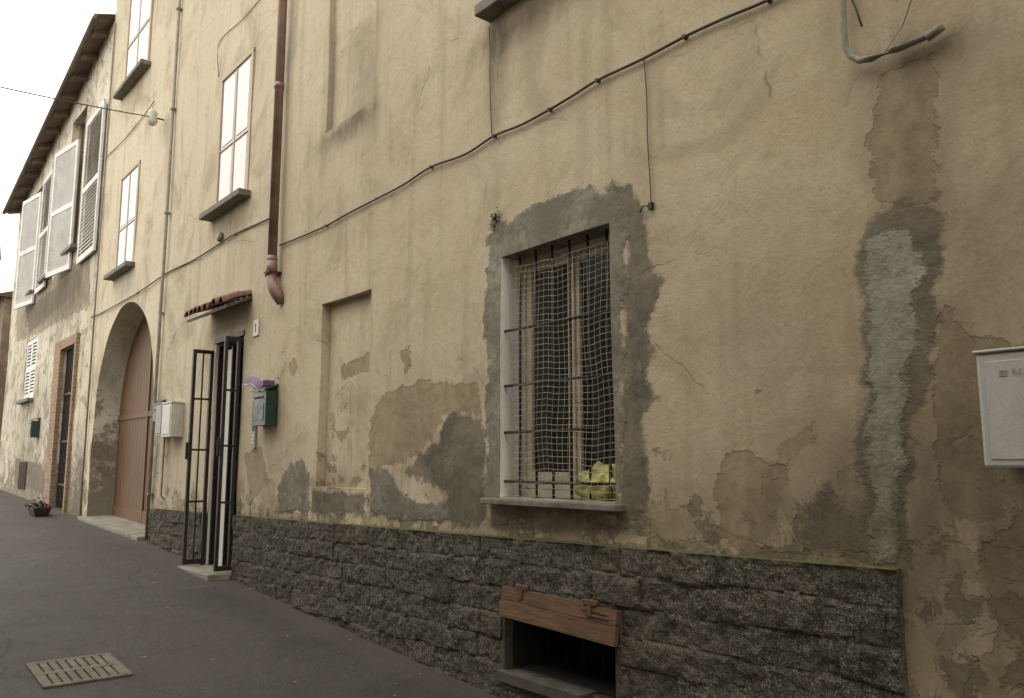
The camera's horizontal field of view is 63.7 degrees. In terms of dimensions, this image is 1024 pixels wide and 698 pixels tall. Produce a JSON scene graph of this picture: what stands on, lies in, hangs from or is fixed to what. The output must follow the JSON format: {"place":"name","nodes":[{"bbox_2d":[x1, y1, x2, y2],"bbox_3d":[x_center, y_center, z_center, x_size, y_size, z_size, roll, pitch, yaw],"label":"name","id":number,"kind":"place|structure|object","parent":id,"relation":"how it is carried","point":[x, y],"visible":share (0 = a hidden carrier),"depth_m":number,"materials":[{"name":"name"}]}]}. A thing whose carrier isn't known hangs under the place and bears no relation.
{"place":"outdoors","nodes":[
{"label":"outdoors","id":0,"kind":"place"},
{"bbox_2d":[0,0,116,292],"label":"sky","id":1,"kind":"structure","parent":0,"point":[40,40],"materials":[{"name":"white"}]},
{"bbox_2d":[0,490,498,697],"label":"road","id":2,"kind":"structure","parent":0,"point":[57,608],"depth_m":6.25,"materials":[{"name":"grey asphalt"}]},
{"bbox_2d":[24,497,52,515],"bbox_3d":[-8.009,2.664,13.966,0.384,0.314,0.842,6,-10,-39],"label":"flower planter","id":3,"kind":"object","parent":2,"relation":"on","point":[40,508],"visible":1,"depth_m":13.83,"materials":[{"name":"brown wicker"}]},
{"bbox_2d":[26,652,132,688],"bbox_3d":[-2.752,2.045,5.230,0.500,0.065,0.581,6,-10,-39],"label":"drain grate","id":4,"kind":"object","parent":2,"relation":"on","point":[48,674],"visible":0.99,"depth_m":5.20,"materials":[{"name":"metal"}]},
{"bbox_2d":[2,527,419,696],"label":"leaf litter","id":5,"kind":"object","parent":2,"relation":"on","point":[191,632],"visible":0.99,"depth_m":7.01,"materials":[{"name":"brown plant"}]},
{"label":"ground","id":6,"kind":"structure","parent":0,"visible":0},
{"bbox_2d":[0,296,11,440],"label":"walls","id":7,"kind":"structure","parent":6,"relation":"on","point":[5,311],"depth_m":21.81,"materials":[{"name":"red paint"}]},
{"bbox_2d":[0,291,12,297],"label":"roof","id":8,"kind":"structure","parent":7,"relation":"on","point":[8,294],"depth_m":21.89,"materials":[{"name":"tile"}]},
{"bbox_2d":[0,336,36,443],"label":"side walls","id":9,"kind":"structure","parent":6,"relation":"on","point":[32,377],"depth_m":21.65,"materials":[{"name":"beige paint"}]},
{"bbox_2d":[0,21,114,516],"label":"building facade","id":10,"kind":"object","parent":9,"relation":"attached to","point":[60,308],"visible":0.55,"depth_m":16.91,"materials":[{"name":"beige paint"}]},
{"bbox_2d":[17,462,27,488],"bbox_3d":[-10.819,2.794,18.194,0.030,0.586,0.860,6,-10,-39],"label":"cellar vent","id":11,"kind":"object","parent":10,"relation":"attached to","point":[22,474],"visible":1,"depth_m":18.12,"materials":[{"name":"metal"}]},
{"bbox_2d":[23,336,37,398],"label":"ground floor shutters","id":12,"kind":"object","parent":10,"relation":"attached to","point":[30,369],"visible":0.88,"depth_m":18.71,"materials":[{"name":"paint"}]},
{"bbox_2d":[28,417,39,437],"bbox_3d":[-10.024,1.642,17.254,0.180,0.417,0.294,6,-10,-39],"label":"green mailbox","id":13,"kind":"object","parent":10,"relation":"attached to","point":[33,429],"visible":1,"depth_m":17.16,"materials":[{"name":"metal"}]},
{"bbox_2d":[16,243,77,404],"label":"sills","id":14,"kind":"structure","parent":10,"relation":"attached to","point":[71,247],"depth_m":17.86,"materials":[{"name":"grey stone"}]},
{"bbox_2d":[2,15,114,214],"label":"eaves","id":15,"kind":"object","parent":10,"relation":"on","point":[86,55],"visible":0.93,"depth_m":17.44,"materials":[{"name":"brown wood"}]},
{"bbox_2d":[14,98,106,309],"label":"louvred shutters","id":16,"kind":"object","parent":10,"relation":"attached to","point":[58,230],"visible":1,"depth_m":16.76,"materials":[{"name":"paint"}]},
{"bbox_2d":[43,332,80,512],"bbox_3d":[-8.469,1.519,15.464,0.080,3.468,1.880,6,-10,-39],"label":"brick door surround","id":17,"kind":"object","parent":10,"relation":"attached to","point":[62,346],"visible":0.76,"depth_m":15.71,"materials":[{"name":"red brick"}]},
{"bbox_2d":[55,347,73,507],"bbox_3d":[-8.222,1.598,15.376,0.155,3.288,1.210,6,-10,-39],"label":"barred door","id":18,"kind":"structure","parent":10,"relation":"attached to","point":[64,431],"depth_m":15.58,"materials":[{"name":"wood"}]},
{"bbox_2d":[73,116,86,243],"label":"windows","id":19,"kind":"structure","parent":10,"relation":"attached to","point":[82,133],"depth_m":17.05,"materials":[{"name":"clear glass"}]},
{"bbox_2d":[94,13,115,18],"bbox_3d":[-7.356,-5.085,20.985,8.148,2.707,9.532,6,-10,-39],"label":"roof","id":20,"kind":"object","parent":9,"relation":"on","point":[106,16],"visible":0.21,"depth_m":14.92,"materials":[{"name":"tile"}]},
{"bbox_2d":[78,0,1023,697],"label":"plastered townhouse","id":21,"kind":"structure","parent":6,"relation":"on","point":[742,356],"depth_m":4.79,"materials":[{"name":"beige paint"}]},
{"bbox_2d":[79,22,115,515],"bbox_3d":[-7.168,-1.566,14.274,0.028,8.750,0.028,2,-8,-17],"label":"corner conduit","id":22,"kind":"object","parent":21,"relation":"attached to","point":[97,271],"visible":1,"depth_m":14.23,"materials":[{"name":"grey metal"}]},
{"bbox_2d":[102,101,153,160],"bbox_3d":[-6.375,-3.526,13.583,0.019,0.115,3.065,7,-10,-39],"label":"thin wire","id":23,"kind":"object","parent":21,"relation":"attached to","point":[130,132],"visible":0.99,"depth_m":13.30,"materials":[{"name":"grey metal"}]},
{"bbox_2d":[115,160,140,267],"bbox_3d":[-6.083,-2.069,13.061,0.052,1.628,1.075,6,-10,-39],"label":"shuttered window small","id":24,"kind":"structure","parent":21,"relation":"in","point":[129,187],"depth_m":13.04,"materials":[{"name":"white glass"}]},
{"bbox_2d":[124,0,153,79],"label":"window","id":25,"kind":"structure","parent":21,"relation":"in","point":[139,33],"depth_m":13.56,"materials":[{"name":"white glass"}]},
{"bbox_2d":[146,108,163,125],"bbox_3d":[-5.144,-3.334,11.880,0.240,0.240,0.160,6,-10,-39],"label":"porcelain insulator","id":26,"kind":"object","parent":21,"relation":"attached to","point":[151,119],"visible":1,"depth_m":11.81,"materials":[{"name":"ceramic"}]},
{"bbox_2d":[0,86,148,116],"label":"overhead wire","id":27,"kind":"object","parent":26,"relation":"attached to","point":[72,102],"visible":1,"depth_m":10.84,"materials":[{"name":"black metal"}]},
{"bbox_2d":[152,399,165,421],"bbox_3d":[-4.621,0.804,10.761,0.110,0.284,0.220,6,-10,-39],"label":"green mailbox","id":28,"kind":"object","parent":21,"relation":"attached to","point":[154,412],"visible":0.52,"depth_m":10.76,"materials":[{"name":"metal"}]},
{"bbox_2d":[155,402,163,436],"bbox_3d":[-4.442,0.899,10.504,0.140,0.425,0.300,6,-10,-39],"label":"gas meter cabinet","id":29,"kind":"object","parent":21,"relation":"attached to","point":[158,420],"visible":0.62,"depth_m":10.45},
{"bbox_2d":[145,0,182,539],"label":"thin grey standpipe","id":30,"kind":"object","parent":21,"relation":"attached to","point":[179,8],"visible":0.94,"depth_m":11.18,"materials":[{"name":"grey metal"}]},
{"bbox_2d":[160,401,184,499],"bbox_3d":[-4.268,1.275,10.225,0.166,1.216,0.571,6,-10,-39],"label":"water meter cabinet","id":31,"kind":"object","parent":21,"relation":"attached to","point":[172,418],"visible":1,"depth_m":10.09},
{"bbox_2d":[91,218,268,317],"bbox_3d":[-4.930,-0.952,11.442,0.042,0.079,7.631,6,-10,-39],"label":"facade cable","id":32,"kind":"object","parent":21,"relation":"attached to","point":[236,233],"visible":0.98,"depth_m":10.27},
{"bbox_2d":[216,232,222,241],"bbox_3d":[-3.412,-1.307,9.604,0.040,0.117,0.120,6,-10,-39],"label":"junction cap","id":33,"kind":"object","parent":21,"relation":"attached to","point":[219,236],"visible":1,"depth_m":9.57,"materials":[{"name":"grey plastic"}]},
{"bbox_2d":[208,330,244,565],"bbox_3d":[-3.012,1.163,9.066,0.344,2.634,0.880,6,-10,-39],"label":"entrance door","id":34,"kind":"structure","parent":21,"relation":"in","point":[229,414],"depth_m":9.16,"materials":[{"name":"metal"}]},
{"bbox_2d":[215,47,255,202],"bbox_3d":[-3.223,-2.524,9.595,0.052,1.693,1.025,6,-10,-39],"label":"window","id":35,"kind":"structure","parent":21,"relation":"in","point":[237,85],"depth_m":9.57,"materials":[{"name":"white glass"}]},
{"bbox_2d":[217,0,258,76],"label":"thin wire","id":36,"kind":"object","parent":21,"relation":"attached to","point":[227,32],"visible":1,"depth_m":10.08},
{"bbox_2d":[251,426,256,447],"bbox_3d":[-2.603,0.869,8.322,0.036,0.260,0.080,6,-10,-39],"label":"door intercom","id":37,"kind":"object","parent":21,"relation":"attached to","point":[254,438],"depth_m":8.29,"materials":[{"name":"metal"}]},
{"bbox_2d":[253,319,259,336],"bbox_3d":[-2.659,-0.218,8.558,0.017,0.170,0.140,6,-10,-39],"label":"house number plate","id":38,"kind":"object","parent":21,"relation":"attached to","point":[256,324],"visible":1,"depth_m":8.54,"materials":[{"name":"ceramic"}]},
{"bbox_2d":[242,377,278,425],"bbox_3d":[-2.475,0.508,8.075,0.210,0.487,0.442,6,-10,-39],"label":"green mailbox","id":39,"kind":"object","parent":21,"relation":"attached to","point":[264,408],"visible":1,"depth_m":7.96,"materials":[{"name":"metal"}]},
{"bbox_2d":[264,0,286,304],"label":"copper downpipe","id":40,"kind":"object","parent":21,"relation":"attached to","point":[271,272],"visible":0.99,"depth_m":8.30,"materials":[{"name":"brown metal"}]},
{"bbox_2d":[489,27,491,134],"bbox_3d":[-0.148,-1.848,5.670,0.009,0.803,0.042,6,-10,-39],"label":"drop wire","id":41,"kind":"object","parent":21,"relation":"attached to","point":[489,80],"visible":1,"depth_m":5.67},
{"bbox_2d":[490,207,499,230],"bbox_3d":[-0.119,-0.861,5.491,0.046,0.181,0.105,6,-10,-39],"label":"wall weed","id":42,"kind":"object","parent":21,"relation":"attached to","point":[494,218],"depth_m":5.49,"materials":[{"name":"green plant"}]},
{"bbox_2d":[279,0,771,245],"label":"facade cable","id":43,"kind":"object","parent":21,"relation":"attached to","point":[682,37],"visible":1,"depth_m":5.03,"materials":[{"name":"black rubber"}]},
{"bbox_2d":[573,461,615,500],"bbox_3d":[0.522,0.751,4.698,0.156,0.222,0.486,6,-10,-39],"label":"plastic bag","id":44,"kind":"object","parent":21,"relation":"on","point":[602,475],"visible":0.54,"depth_m":4.67,"materials":[{"name":"yellow plastic"}]},
{"bbox_2d":[639,202,653,211],"bbox_3d":[0.728,-0.762,4.442,0.034,0.040,0.086,6,-10,-39],"label":"wall hook","id":45,"kind":"object","parent":21,"relation":"attached to","point":[650,205],"depth_m":4.41,"materials":[{"name":"metal"}]},
{"bbox_2d":[644,60,651,201],"bbox_3d":[0.736,-1.186,4.481,0.013,0.848,0.036,5,-9,-31],"label":"drop wire","id":46,"kind":"object","parent":21,"relation":"attached to","point":[647,131],"visible":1,"depth_m":4.48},
{"bbox_2d":[839,0,945,63],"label":"electrical conduit","id":47,"kind":"object","parent":21,"relation":"attached to","point":[934,32],"visible":1,"depth_m":3.50,"materials":[{"name":"grey plastic"}]},
{"bbox_2d":[972,346,1023,468],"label":"electric meter box","id":48,"kind":"object","parent":21,"relation":"attached to","point":[1000,371],"visible":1,"depth_m":2.83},
{"bbox_2d":[976,350,1023,468],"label":"door","id":49,"kind":"structure","parent":48,"relation":"in","point":[981,358],"depth_m":2.86,"materials":[{"name":"grey plastic"}]},
{"bbox_2d":[984,358,1023,459],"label":"door panel","id":50,"kind":"structure","parent":48,"relation":"in","point":[1005,394],"depth_m":2.82,"materials":[{"name":"grey plastic"}]}
]}

